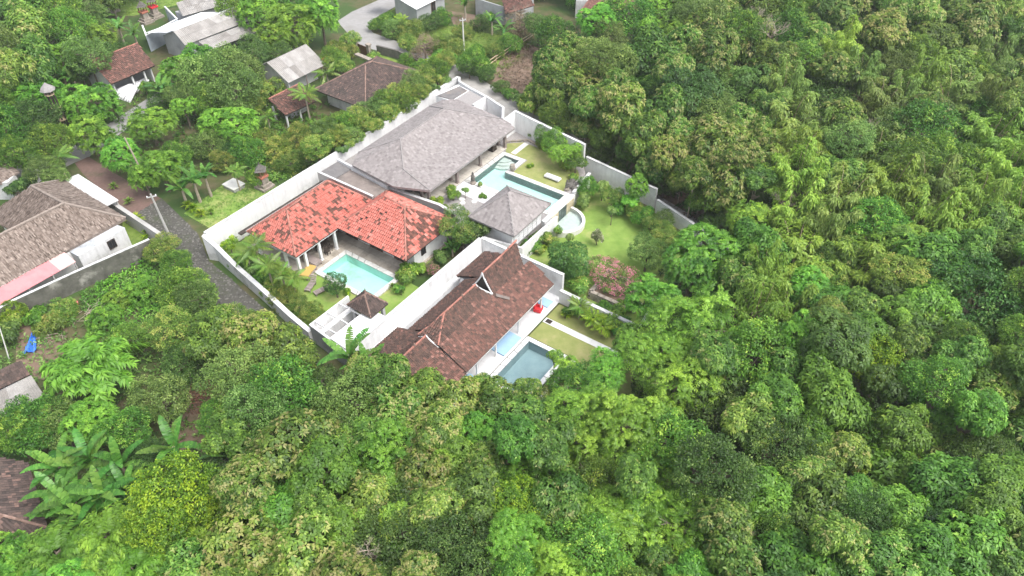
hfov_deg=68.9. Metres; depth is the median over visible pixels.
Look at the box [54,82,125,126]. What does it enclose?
feathery tree
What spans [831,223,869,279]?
broad leaved tree
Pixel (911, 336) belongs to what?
broad leaved tree
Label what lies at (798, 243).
bamboo clump
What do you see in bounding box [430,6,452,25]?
dense tree
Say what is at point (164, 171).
feathery tree
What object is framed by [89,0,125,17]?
broad leaved tree
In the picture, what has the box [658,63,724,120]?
dark tree
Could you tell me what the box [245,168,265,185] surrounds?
dense tree
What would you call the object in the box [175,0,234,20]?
annexe shed
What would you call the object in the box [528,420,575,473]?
broad leaved tree
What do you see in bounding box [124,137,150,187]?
bare pole
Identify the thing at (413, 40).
olive shrub
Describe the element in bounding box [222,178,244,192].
tank cover
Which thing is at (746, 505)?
green tree
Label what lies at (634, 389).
dark tree
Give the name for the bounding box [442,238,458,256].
banana plant
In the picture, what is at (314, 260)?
daybed
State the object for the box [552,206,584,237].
spill basin
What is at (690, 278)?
feathery tree
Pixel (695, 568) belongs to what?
green tree
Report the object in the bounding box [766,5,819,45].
dense tree
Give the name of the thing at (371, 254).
deck paving
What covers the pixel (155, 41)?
garden wall
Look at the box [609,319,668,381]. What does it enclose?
feathery tree
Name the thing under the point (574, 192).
garden wall
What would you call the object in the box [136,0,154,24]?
shrine
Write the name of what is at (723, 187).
tan tipped tree
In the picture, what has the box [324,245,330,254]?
dining chair
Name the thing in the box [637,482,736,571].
loose feathery tree
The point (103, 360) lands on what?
plumed tree
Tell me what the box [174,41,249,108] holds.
leaved tree
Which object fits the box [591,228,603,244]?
pale blossom shrub
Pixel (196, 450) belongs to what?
dark tree
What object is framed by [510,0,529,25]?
bare tree
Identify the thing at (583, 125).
tan tipped tree
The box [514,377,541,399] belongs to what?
broad leaved tree
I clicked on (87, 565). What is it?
feathery tree
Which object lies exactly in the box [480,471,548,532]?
yellow green tree
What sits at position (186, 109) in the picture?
feathery tree
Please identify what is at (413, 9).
white roofed house
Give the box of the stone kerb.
[507,139,568,163]
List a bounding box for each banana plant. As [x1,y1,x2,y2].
[19,464,92,520]
[20,432,83,489]
[23,486,84,532]
[31,467,104,526]
[46,427,111,487]
[53,65,72,89]
[55,483,120,537]
[59,68,82,83]
[63,465,135,519]
[82,436,152,484]
[93,5,114,27]
[102,460,151,508]
[103,15,129,42]
[119,19,139,42]
[135,415,203,467]
[142,73,174,109]
[148,76,181,110]
[164,173,192,206]
[172,161,209,202]
[188,162,216,196]
[200,427,250,462]
[317,325,379,397]
[339,342,384,374]
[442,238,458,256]
[451,230,470,250]
[454,0,471,20]
[482,10,501,34]
[492,18,515,45]
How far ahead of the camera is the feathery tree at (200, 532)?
49.35 m
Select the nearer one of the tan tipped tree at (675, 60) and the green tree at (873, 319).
the green tree at (873, 319)
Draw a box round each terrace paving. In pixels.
[411,144,505,198]
[453,295,558,405]
[456,181,495,202]
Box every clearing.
[106,0,182,15]
[370,9,510,67]
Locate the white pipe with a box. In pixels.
[0,328,9,358]
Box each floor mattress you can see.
[491,331,521,355]
[538,297,552,307]
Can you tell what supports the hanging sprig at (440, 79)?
attached to the hedge shrub at (430, 81)
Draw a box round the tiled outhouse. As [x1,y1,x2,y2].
[0,361,41,416]
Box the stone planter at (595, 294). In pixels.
[588,270,635,311]
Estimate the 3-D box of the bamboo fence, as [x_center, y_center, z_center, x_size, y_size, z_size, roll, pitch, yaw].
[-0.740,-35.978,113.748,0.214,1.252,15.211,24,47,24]
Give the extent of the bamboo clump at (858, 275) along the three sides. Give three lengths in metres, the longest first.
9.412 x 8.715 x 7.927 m
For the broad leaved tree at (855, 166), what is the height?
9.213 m
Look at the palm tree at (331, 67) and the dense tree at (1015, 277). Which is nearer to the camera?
the dense tree at (1015, 277)
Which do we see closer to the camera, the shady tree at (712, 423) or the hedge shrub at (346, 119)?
the shady tree at (712, 423)
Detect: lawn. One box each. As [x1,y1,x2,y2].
[225,236,433,326]
[506,142,579,190]
[529,191,686,324]
[529,304,655,447]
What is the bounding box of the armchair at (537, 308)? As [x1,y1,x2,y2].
[533,302,542,312]
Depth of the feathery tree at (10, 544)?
48.88 m
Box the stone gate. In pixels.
[354,39,371,60]
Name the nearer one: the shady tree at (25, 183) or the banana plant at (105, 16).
the shady tree at (25, 183)
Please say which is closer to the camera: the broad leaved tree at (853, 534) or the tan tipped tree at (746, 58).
the broad leaved tree at (853, 534)
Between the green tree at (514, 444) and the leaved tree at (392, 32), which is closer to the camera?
the green tree at (514, 444)
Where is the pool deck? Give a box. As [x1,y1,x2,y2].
[248,241,445,275]
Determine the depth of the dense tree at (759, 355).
57.42 m
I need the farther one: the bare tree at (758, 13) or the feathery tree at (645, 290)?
the bare tree at (758, 13)
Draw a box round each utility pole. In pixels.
[146,194,168,235]
[459,18,465,45]
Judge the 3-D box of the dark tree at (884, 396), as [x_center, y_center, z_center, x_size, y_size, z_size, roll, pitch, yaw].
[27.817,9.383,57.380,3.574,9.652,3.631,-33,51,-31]
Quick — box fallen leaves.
[497,41,721,226]
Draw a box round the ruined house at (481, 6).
[475,0,533,24]
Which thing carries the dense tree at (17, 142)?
on the ground at (174, 200)
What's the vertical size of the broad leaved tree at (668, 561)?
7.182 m
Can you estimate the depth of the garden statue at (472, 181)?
85.02 m
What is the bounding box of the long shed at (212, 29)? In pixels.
[146,8,266,55]
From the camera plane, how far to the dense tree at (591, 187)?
83.94 m
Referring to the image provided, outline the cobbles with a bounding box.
[138,201,316,363]
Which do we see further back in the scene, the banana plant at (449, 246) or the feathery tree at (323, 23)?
the feathery tree at (323, 23)
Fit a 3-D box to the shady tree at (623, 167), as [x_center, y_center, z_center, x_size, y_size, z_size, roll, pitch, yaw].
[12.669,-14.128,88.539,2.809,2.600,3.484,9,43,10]
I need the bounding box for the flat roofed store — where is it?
[436,85,481,105]
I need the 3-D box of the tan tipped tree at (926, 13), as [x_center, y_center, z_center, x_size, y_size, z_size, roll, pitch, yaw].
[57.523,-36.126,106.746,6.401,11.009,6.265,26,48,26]
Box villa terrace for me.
[545,292,558,301]
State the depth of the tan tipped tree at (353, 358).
59.64 m
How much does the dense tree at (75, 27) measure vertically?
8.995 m
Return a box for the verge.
[184,182,276,227]
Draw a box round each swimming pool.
[315,250,398,296]
[465,152,570,214]
[491,336,575,398]
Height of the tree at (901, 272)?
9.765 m
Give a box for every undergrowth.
[0,257,332,567]
[3,50,335,184]
[79,252,206,335]
[242,117,335,182]
[373,8,532,76]
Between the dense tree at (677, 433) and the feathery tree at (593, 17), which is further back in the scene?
the feathery tree at (593, 17)
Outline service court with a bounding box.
[309,295,384,364]
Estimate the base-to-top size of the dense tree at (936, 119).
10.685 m
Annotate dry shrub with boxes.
[409,47,424,60]
[414,32,440,60]
[422,259,433,272]
[500,10,533,39]
[513,12,532,34]
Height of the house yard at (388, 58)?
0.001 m
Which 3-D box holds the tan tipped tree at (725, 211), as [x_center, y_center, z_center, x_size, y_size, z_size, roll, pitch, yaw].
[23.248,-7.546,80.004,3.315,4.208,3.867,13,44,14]
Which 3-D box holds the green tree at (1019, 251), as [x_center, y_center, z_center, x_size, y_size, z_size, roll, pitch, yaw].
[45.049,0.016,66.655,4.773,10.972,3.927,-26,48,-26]
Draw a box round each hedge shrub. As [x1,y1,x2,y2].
[298,133,335,161]
[310,116,340,153]
[318,110,350,146]
[324,124,352,147]
[330,110,363,135]
[340,126,364,141]
[344,105,379,132]
[352,96,389,122]
[353,115,383,130]
[366,87,400,111]
[378,103,400,120]
[386,82,414,100]
[392,92,417,113]
[396,67,425,95]
[410,83,432,98]
[411,63,437,84]
[423,57,449,84]
[436,48,456,74]
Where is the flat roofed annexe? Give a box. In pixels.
[321,162,387,197]
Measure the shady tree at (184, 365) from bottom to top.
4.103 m
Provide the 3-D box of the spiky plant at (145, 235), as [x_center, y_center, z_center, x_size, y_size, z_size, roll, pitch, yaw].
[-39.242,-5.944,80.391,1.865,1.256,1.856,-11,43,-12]
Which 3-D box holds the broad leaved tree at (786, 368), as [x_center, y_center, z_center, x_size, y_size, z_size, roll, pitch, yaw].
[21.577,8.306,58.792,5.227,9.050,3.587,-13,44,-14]
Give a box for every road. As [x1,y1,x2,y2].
[16,95,174,187]
[338,0,430,63]
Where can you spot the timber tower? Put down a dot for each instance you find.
(47, 89)
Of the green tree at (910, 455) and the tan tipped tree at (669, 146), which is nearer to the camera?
the green tree at (910, 455)
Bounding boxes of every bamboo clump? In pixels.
[742,238,794,316]
[745,90,825,139]
[755,169,831,238]
[755,214,835,284]
[759,53,819,125]
[762,136,833,208]
[763,273,819,346]
[770,124,829,204]
[794,105,860,159]
[804,202,864,277]
[805,160,883,224]
[820,14,863,86]
[827,231,908,294]
[841,44,889,106]
[845,125,909,191]
[854,75,910,148]
[855,153,928,224]
[858,37,909,74]
[883,69,925,133]
[889,183,965,245]
[892,43,950,122]
[897,150,963,225]
[916,187,993,250]
[920,63,991,130]
[944,106,1023,182]
[948,37,980,59]
[954,168,1023,222]
[962,136,1023,190]
[972,73,1022,118]
[973,33,1017,92]
[980,174,1023,233]
[996,32,1023,58]
[1004,120,1023,165]
[1013,154,1023,197]
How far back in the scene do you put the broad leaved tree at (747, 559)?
43.77 m
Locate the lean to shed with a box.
[268,84,318,127]
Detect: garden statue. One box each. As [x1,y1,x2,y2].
[470,172,475,184]
[564,179,569,190]
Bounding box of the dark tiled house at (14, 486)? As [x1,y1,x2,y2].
[0,457,46,559]
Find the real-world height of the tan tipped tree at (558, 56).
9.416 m
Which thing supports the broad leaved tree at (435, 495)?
on the ground at (174, 200)
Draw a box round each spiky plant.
[108,181,118,188]
[123,196,134,204]
[125,212,146,221]
[140,229,157,237]
[181,201,190,209]
[186,202,198,212]
[195,209,207,216]
[206,207,214,214]
[561,311,569,318]
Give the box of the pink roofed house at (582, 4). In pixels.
[575,0,636,17]
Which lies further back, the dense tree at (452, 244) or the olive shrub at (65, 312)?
the dense tree at (452, 244)
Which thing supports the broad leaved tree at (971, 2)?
on the ground at (174, 200)
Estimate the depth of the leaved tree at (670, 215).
80.50 m
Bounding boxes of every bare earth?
[16,319,68,379]
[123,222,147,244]
[161,385,228,464]
[449,11,480,26]
[491,38,538,93]
[616,162,722,227]
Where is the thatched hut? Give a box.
[0,161,19,199]
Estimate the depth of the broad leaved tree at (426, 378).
56.82 m
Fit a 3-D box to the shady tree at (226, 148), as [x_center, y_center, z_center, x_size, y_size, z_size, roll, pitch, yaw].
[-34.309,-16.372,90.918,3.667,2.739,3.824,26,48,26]
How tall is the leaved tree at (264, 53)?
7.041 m
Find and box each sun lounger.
[304,274,316,292]
[313,283,332,295]
[544,173,560,182]
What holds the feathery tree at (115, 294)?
on the ground at (174, 200)
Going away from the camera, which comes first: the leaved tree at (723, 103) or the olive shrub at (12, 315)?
the olive shrub at (12, 315)
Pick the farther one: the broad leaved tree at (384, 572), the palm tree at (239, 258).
the palm tree at (239, 258)
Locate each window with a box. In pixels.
[107,238,117,249]
[421,246,425,255]
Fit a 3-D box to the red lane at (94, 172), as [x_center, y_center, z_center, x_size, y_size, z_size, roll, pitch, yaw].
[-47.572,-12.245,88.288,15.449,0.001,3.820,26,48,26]
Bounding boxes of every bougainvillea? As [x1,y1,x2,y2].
[427,263,439,274]
[583,254,643,297]
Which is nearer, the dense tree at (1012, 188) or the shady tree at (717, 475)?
the shady tree at (717, 475)
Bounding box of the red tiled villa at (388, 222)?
[238,180,453,274]
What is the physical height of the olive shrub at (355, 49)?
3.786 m
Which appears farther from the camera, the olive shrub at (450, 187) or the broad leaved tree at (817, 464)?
the olive shrub at (450, 187)
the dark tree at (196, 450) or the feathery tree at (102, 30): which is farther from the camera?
the feathery tree at (102, 30)
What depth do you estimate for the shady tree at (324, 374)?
59.09 m
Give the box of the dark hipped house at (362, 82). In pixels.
[316,56,426,113]
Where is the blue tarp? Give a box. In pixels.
[22,332,36,353]
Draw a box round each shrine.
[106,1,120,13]
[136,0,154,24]
[146,0,164,20]
[254,162,275,192]
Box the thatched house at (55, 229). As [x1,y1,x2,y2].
[0,179,131,304]
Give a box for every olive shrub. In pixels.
[0,312,22,329]
[31,312,66,338]
[49,297,80,324]
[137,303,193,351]
[141,230,182,262]
[208,148,239,171]
[221,301,260,332]
[234,127,277,152]
[239,96,265,114]
[250,77,286,107]
[254,135,300,168]
[258,276,285,297]
[265,282,299,314]
[272,149,305,175]
[279,122,311,153]
[286,292,315,320]
[300,299,325,322]
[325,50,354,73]
[327,40,359,64]
[339,30,361,58]
[366,51,380,60]
[394,268,413,284]
[395,18,424,47]
[398,33,423,52]
[438,203,476,250]
[440,36,464,56]
[446,184,456,190]
[450,22,475,39]
[480,41,504,60]
[535,138,548,150]
[535,246,544,254]
[538,376,565,405]
[543,231,559,246]
[557,121,574,133]
[558,161,570,171]
[564,276,590,295]
[568,173,578,180]
[601,185,624,205]
[625,201,643,217]
[641,215,664,237]
[651,219,679,246]
[814,252,851,287]
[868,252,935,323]
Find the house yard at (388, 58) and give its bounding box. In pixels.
[377,55,415,68]
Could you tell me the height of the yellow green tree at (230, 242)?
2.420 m
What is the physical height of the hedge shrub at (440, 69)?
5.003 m
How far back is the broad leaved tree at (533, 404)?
54.47 m
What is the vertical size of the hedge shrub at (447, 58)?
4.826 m
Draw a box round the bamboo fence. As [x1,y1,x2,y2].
[485,34,533,63]
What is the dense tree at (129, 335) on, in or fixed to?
on the ground at (174, 200)
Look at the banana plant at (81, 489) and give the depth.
52.52 m
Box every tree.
[0,0,43,20]
[0,3,64,50]
[0,21,22,89]
[0,46,37,97]
[0,82,16,132]
[0,82,50,121]
[0,103,40,153]
[0,134,42,171]
[0,300,28,321]
[0,320,19,343]
[0,393,67,457]
[0,408,38,460]
[0,529,32,572]
[0,530,8,554]
[0,552,28,575]
[2,181,23,195]
[5,33,60,89]
[5,97,63,149]
[11,173,37,189]
[13,514,95,575]
[18,563,45,575]
[19,303,46,325]
[21,155,66,180]
[21,396,90,449]
[24,75,68,111]
[24,121,76,158]
[26,0,83,45]
[36,39,88,73]
[36,144,79,178]
[38,331,151,402]
[39,165,71,181]
[46,5,98,45]
[46,556,95,575]
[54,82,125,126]
[56,394,119,447]
[59,35,114,84]
[63,543,115,575]
[65,62,91,84]
[66,113,117,155]
[67,0,109,29]
[69,500,147,571]
[84,302,123,335]
[86,22,118,53]
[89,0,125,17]
[90,404,152,450]
[98,136,140,176]
[101,289,130,310]
[102,538,164,575]
[105,321,151,359]
[109,41,131,51]
[116,491,192,556]
[117,482,154,507]
[123,274,159,307]
[123,372,191,426]
[124,437,170,479]
[124,446,220,541]
[125,106,178,146]
[126,164,159,195]
[137,80,152,94]
[139,150,183,191]
[140,524,197,567]
[146,91,171,110]
[151,266,219,310]
[153,558,194,575]
[156,54,206,90]
[158,341,207,383]
[158,537,236,575]
[159,140,193,170]
[159,248,193,272]
[162,74,205,115]
[169,96,203,128]
[169,448,201,484]
[172,278,218,313]
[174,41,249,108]
[174,512,225,558]
[179,42,213,64]
[182,303,238,361]
[184,129,233,160]
[190,82,232,117]
[192,340,277,405]
[194,471,216,510]
[196,105,260,143]
[196,396,236,434]
[196,449,243,479]
[196,504,295,575]
[200,483,254,537]
[201,408,254,457]
[204,61,263,115]
[208,453,276,519]
[209,48,266,89]
[211,566,260,575]
[213,0,259,16]
[215,142,242,163]
[219,234,238,255]
[221,162,247,190]
[221,308,279,373]
[221,382,290,434]
[227,134,266,168]
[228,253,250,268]
[229,246,259,266]
[234,0,280,34]
[234,231,272,260]
[236,31,272,70]
[239,260,259,276]
[242,434,277,479]
[244,351,328,431]
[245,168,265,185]
[248,251,286,288]
[251,406,337,484]
[252,22,292,52]
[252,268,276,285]
[252,474,314,543]
[256,321,319,382]
[257,108,277,127]
[258,533,314,575]
[263,0,312,17]
[264,260,297,288]
[265,3,321,48]
[265,41,292,62]
[269,500,351,575]
[274,267,309,298]
[274,463,288,487]
[286,433,360,498]
[287,82,321,119]
[291,362,343,419]
[293,489,337,543]
[302,0,339,48]
[307,362,394,439]
[307,401,351,427]
[308,542,380,575]
[309,422,353,472]
[312,61,340,84]
[317,534,367,572]
[318,45,342,76]
[321,498,373,549]
[322,271,347,297]
[330,408,378,457]
[338,417,421,502]
[338,466,392,534]
[343,287,350,295]
[344,350,371,386]
[348,482,456,575]
[352,352,410,412]
[356,537,379,561]
[359,560,394,575]
[365,384,426,450]
[366,10,395,31]
[370,463,425,531]
[375,498,408,540]
[376,534,414,573]
[380,18,403,39]
[386,367,452,411]
[390,446,451,497]
[391,549,439,575]
[392,418,441,467]
[393,284,404,293]
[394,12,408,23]
[397,51,415,66]
[399,261,418,279]
[404,475,465,552]
[409,58,427,71]
[410,504,493,575]
[414,398,463,453]
[415,262,425,274]
[419,13,441,30]
[419,552,464,575]
[426,36,451,53]
[426,431,475,478]
[427,375,485,433]
[429,196,443,204]
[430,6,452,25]
[430,48,457,71]
[432,249,446,263]
[435,533,506,575]
[440,246,450,258]
[444,459,504,525]
[445,239,458,253]
[446,190,461,200]
[455,41,491,73]
[455,410,505,456]
[459,60,479,78]
[459,440,505,485]
[461,187,469,198]
[461,500,510,570]
[462,372,492,399]
[468,13,490,32]
[468,221,491,237]
[469,375,526,437]
[475,63,496,82]
[479,11,495,20]
[479,192,487,198]
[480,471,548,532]
[485,506,551,575]
[490,79,510,92]
[491,412,539,502]
[492,547,539,575]
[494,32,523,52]
[497,437,566,504]
[498,394,568,441]
[500,88,519,99]
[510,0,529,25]
[510,93,523,106]
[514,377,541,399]
[515,500,587,575]
[516,82,547,118]
[523,12,548,45]
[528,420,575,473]
[529,464,591,528]
[531,44,569,105]
[531,240,542,252]
[532,63,586,108]
[532,230,552,243]
[533,124,550,142]
[533,540,588,575]
[534,12,575,47]
[536,99,572,127]
[541,125,567,155]
[543,380,610,444]
[545,359,613,414]
[545,510,638,575]
[546,30,592,63]
[546,349,563,374]
[546,571,571,575]
[547,142,581,163]
[547,240,591,279]
[549,253,574,274]
[550,410,619,477]
[553,225,562,233]
[553,355,580,384]
[559,453,615,508]
[560,501,599,542]
[561,303,581,315]
[564,150,588,172]
[565,0,575,9]
[565,233,574,240]
[565,295,593,318]
[566,54,617,100]
[567,115,594,140]
[568,85,606,142]
[569,483,665,562]
[573,35,638,107]
[575,2,615,56]
[576,189,589,209]
[577,175,598,195]
[578,306,594,322]
[579,306,606,330]
[579,346,627,392]
[584,388,670,466]
[585,142,613,163]
[586,552,630,572]
[586,571,604,575]
[587,124,619,154]
[590,314,613,338]
[592,18,629,62]
[596,180,609,200]
[596,299,612,310]
[597,0,657,38]
[597,66,638,104]
[597,82,645,161]
[602,310,623,328]
[605,563,650,575]
[607,206,617,224]
[609,156,630,172]
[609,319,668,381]
[611,315,631,334]
[611,323,696,388]
[612,196,629,215]
[612,302,625,315]
[614,141,639,173]
[614,451,658,548]
[615,24,682,79]
[616,298,636,311]
[618,480,670,528]
[619,109,666,155]
[620,194,641,215]
[623,272,682,324]
[625,172,649,198]
[626,231,667,271]
[628,407,711,486]
[629,205,656,225]
[630,380,660,407]
[631,72,658,101]
[631,166,650,184]
[632,545,678,575]
[633,528,675,575]
[634,353,725,436]
[635,147,673,183]
[635,280,747,377]
[636,16,661,43]
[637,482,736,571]
[639,82,692,139]
[639,242,662,259]
[641,445,695,510]
[644,0,680,24]
[649,176,681,198]
[649,208,675,227]
[650,52,696,87]
[650,134,691,196]
[653,14,686,46]
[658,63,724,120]
[661,0,692,28]
[661,23,706,58]
[661,240,720,305]
[661,547,716,575]
[665,0,729,27]
[665,115,697,150]
[666,168,694,202]
[670,373,749,446]
[672,221,748,285]
[672,431,760,536]
[673,155,713,217]
[678,113,750,171]
[683,195,708,219]
[684,7,724,45]
[685,25,740,78]
[685,184,721,217]
[688,91,743,134]
[690,54,733,83]
[690,65,755,106]
[690,329,740,417]
[692,530,765,575]
[693,0,743,27]
[693,495,754,546]
[694,443,732,470]
[696,207,742,243]
[696,283,723,309]
[699,148,759,209]
[703,355,759,416]
[707,209,720,225]
[715,7,768,65]
[716,199,746,225]
[719,102,759,133]
[719,255,763,321]
[719,390,784,456]
[720,137,765,183]
[720,474,767,527]
[721,15,778,81]
[723,315,807,384]
[725,199,768,236]
[729,61,778,104]
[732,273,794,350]
[733,216,793,269]
[734,569,768,575]
[735,0,747,7]
[735,163,778,215]
[737,457,776,483]
[738,411,819,482]
[740,116,780,149]
[743,134,788,199]
[744,0,784,36]
[744,464,806,551]
[745,500,805,565]
[746,5,765,50]
[746,88,787,124]
[746,371,804,456]
[753,525,845,575]
[755,38,800,82]
[758,14,790,86]
[759,346,817,397]
[764,568,806,575]
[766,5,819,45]
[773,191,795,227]
[774,0,794,9]
[776,451,837,496]
[777,0,820,27]
[778,38,830,110]
[779,308,830,360]
[780,466,851,535]
[786,403,834,451]
[788,264,830,303]
[791,20,838,69]
[796,305,873,378]
[796,348,871,430]
[799,428,849,471]
[801,0,856,31]
[801,68,856,119]
[805,285,858,308]
[806,295,854,338]
[807,508,871,564]
[808,48,863,87]
[810,153,866,194]
[817,97,867,134]
[819,238,865,269]
[819,553,879,575]
[821,430,871,474]
[822,119,876,158]
[830,472,873,517]
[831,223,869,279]
[831,285,883,316]
[832,482,892,535]
[834,410,876,440]
[837,522,887,575]
[838,281,880,306]
[839,404,905,475]
[840,0,880,22]
[840,20,888,59]
[841,192,913,238]
[845,310,889,350]
[846,526,927,575]
[848,332,905,396]
[849,430,943,514]
[856,102,919,153]
[859,358,914,412]
[860,7,911,49]
[863,133,945,214]
[866,224,922,255]
[870,273,909,307]
[870,294,924,364]
[870,323,929,400]
[870,483,932,536]
[873,45,919,89]
[874,0,919,25]
[876,402,931,471]
[877,98,970,154]
[883,31,945,75]
[887,370,941,407]
[887,449,950,514]
[889,227,979,294]
[890,519,987,575]
[895,304,961,351]
[895,338,952,402]
[895,353,971,412]
[896,274,962,357]
[900,0,946,63]
[905,46,981,89]
[905,91,955,124]
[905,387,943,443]
[905,450,990,521]
[909,19,963,49]
[910,415,987,460]
[911,250,1023,343]
[913,129,962,204]
[917,495,972,552]
[918,397,989,451]
[923,0,966,35]
[929,553,992,575]
[932,335,994,395]
[936,318,989,354]
[936,501,1023,575]
[937,140,993,198]
[940,432,1022,482]
[947,50,998,89]
[948,0,1002,50]
[951,0,981,6]
[951,387,1008,440]
[952,225,997,277]
[955,481,1023,535]
[957,94,1006,124]
[958,530,1023,575]
[960,365,1023,410]
[967,201,1023,243]
[975,251,1019,309]
[977,317,1019,349]
[977,450,1023,493]
[978,175,1023,207]
[979,229,1023,299]
[982,0,1023,34]
[983,55,1018,89]
[983,341,1011,390]
[983,404,1023,455]
[985,287,1023,328]
[986,382,1023,437]
[989,516,1023,567]
[990,313,1023,387]
[991,475,1023,514]
[993,84,1023,136]
[993,354,1023,404]
[999,13,1023,46]
[1000,338,1023,385]
[1002,266,1023,321]
[1009,56,1023,81]
[1013,237,1023,277]
[1013,362,1023,382]
[1019,37,1023,51]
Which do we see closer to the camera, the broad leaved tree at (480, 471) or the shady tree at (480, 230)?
the broad leaved tree at (480, 471)
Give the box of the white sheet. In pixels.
[116,84,137,102]
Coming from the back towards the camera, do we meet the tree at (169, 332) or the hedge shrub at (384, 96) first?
the hedge shrub at (384, 96)
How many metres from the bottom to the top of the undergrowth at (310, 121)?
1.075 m
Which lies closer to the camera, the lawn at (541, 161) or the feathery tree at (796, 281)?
the feathery tree at (796, 281)
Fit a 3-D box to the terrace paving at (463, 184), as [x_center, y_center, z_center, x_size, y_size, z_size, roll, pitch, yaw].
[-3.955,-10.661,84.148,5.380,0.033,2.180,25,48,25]
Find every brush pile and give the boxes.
[37,332,62,347]
[74,301,102,322]
[170,375,226,413]
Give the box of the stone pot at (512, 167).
[510,163,515,171]
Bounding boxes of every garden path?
[511,143,527,153]
[543,317,648,369]
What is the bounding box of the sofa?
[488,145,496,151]
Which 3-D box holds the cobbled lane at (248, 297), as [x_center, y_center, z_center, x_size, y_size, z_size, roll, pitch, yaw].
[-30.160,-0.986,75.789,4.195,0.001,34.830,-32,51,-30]
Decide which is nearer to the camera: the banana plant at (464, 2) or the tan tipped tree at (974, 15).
the tan tipped tree at (974, 15)
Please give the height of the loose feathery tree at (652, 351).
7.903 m
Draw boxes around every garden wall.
[0,238,153,327]
[108,202,165,248]
[142,6,177,51]
[201,234,313,340]
[204,76,457,247]
[317,171,373,198]
[336,158,388,189]
[355,238,481,350]
[376,45,419,67]
[388,186,456,222]
[458,77,485,97]
[472,95,503,117]
[481,237,564,296]
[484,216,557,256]
[504,110,585,164]
[559,289,637,337]
[572,172,590,204]
[585,156,657,207]
[655,199,727,254]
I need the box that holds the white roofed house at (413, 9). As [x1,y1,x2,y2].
[394,0,444,21]
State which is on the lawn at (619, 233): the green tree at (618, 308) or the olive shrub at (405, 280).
the green tree at (618, 308)
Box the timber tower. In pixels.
[40,83,69,130]
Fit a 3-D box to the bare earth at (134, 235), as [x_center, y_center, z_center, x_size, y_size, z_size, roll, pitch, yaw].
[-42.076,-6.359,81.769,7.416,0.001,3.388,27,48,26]
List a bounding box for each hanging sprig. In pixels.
[334,146,349,153]
[344,140,354,147]
[350,137,359,143]
[381,114,392,122]
[431,83,440,90]
[436,74,445,85]
[443,76,451,83]
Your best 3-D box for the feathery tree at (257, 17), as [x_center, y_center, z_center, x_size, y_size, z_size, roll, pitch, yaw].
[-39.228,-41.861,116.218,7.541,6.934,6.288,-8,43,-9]
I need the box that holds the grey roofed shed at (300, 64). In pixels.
[258,44,324,91]
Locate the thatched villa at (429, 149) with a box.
[352,99,514,198]
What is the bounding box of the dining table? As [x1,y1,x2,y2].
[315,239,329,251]
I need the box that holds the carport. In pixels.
[65,174,118,205]
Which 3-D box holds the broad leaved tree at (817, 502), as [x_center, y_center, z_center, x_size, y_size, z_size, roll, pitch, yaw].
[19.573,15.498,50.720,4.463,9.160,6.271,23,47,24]
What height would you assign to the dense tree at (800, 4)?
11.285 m
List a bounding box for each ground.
[0,0,1023,575]
[344,132,584,248]
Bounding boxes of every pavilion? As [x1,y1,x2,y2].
[346,288,387,318]
[468,185,550,243]
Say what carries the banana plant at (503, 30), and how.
on the clearing at (488, 35)
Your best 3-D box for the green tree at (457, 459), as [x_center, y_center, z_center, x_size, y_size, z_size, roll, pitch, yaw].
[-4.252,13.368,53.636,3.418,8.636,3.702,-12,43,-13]
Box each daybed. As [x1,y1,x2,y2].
[299,264,316,279]
[302,254,321,265]
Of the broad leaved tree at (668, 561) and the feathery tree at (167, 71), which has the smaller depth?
the broad leaved tree at (668, 561)
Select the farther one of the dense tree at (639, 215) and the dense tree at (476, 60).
the dense tree at (476, 60)
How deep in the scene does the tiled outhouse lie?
61.56 m
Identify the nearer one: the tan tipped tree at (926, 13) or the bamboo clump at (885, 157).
the bamboo clump at (885, 157)
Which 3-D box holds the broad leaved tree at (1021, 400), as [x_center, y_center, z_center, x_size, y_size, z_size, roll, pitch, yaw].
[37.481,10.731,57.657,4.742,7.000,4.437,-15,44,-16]
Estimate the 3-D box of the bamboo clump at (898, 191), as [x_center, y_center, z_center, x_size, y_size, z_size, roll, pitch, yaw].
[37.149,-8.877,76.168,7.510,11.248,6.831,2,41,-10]
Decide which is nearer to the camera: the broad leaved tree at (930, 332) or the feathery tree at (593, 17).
the broad leaved tree at (930, 332)
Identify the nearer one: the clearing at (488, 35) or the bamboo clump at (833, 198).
the bamboo clump at (833, 198)
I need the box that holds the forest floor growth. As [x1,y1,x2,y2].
[288,0,1021,572]
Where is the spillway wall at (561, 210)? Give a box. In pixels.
[541,194,574,227]
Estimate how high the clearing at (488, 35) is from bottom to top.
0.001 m
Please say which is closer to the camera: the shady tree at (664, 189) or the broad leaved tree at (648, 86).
the shady tree at (664, 189)
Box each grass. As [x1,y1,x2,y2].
[110,0,499,59]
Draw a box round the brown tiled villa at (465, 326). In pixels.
[369,240,553,391]
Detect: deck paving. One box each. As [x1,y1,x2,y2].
[283,240,344,272]
[327,231,407,276]
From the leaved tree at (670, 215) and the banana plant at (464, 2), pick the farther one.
the banana plant at (464, 2)
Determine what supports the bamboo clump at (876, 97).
on the ground at (174, 200)
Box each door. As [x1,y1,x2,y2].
[358,44,366,55]
[431,1,435,12]
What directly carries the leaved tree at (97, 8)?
on the ground at (174, 200)
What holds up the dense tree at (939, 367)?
on the ground at (174, 200)
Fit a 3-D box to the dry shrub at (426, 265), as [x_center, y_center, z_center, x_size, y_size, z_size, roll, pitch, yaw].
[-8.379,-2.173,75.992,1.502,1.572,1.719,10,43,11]
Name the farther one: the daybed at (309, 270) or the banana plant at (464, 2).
the banana plant at (464, 2)
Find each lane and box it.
[75,157,160,212]
[138,198,319,364]
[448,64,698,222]
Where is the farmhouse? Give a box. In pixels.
[87,42,155,93]
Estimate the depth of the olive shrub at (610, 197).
82.56 m

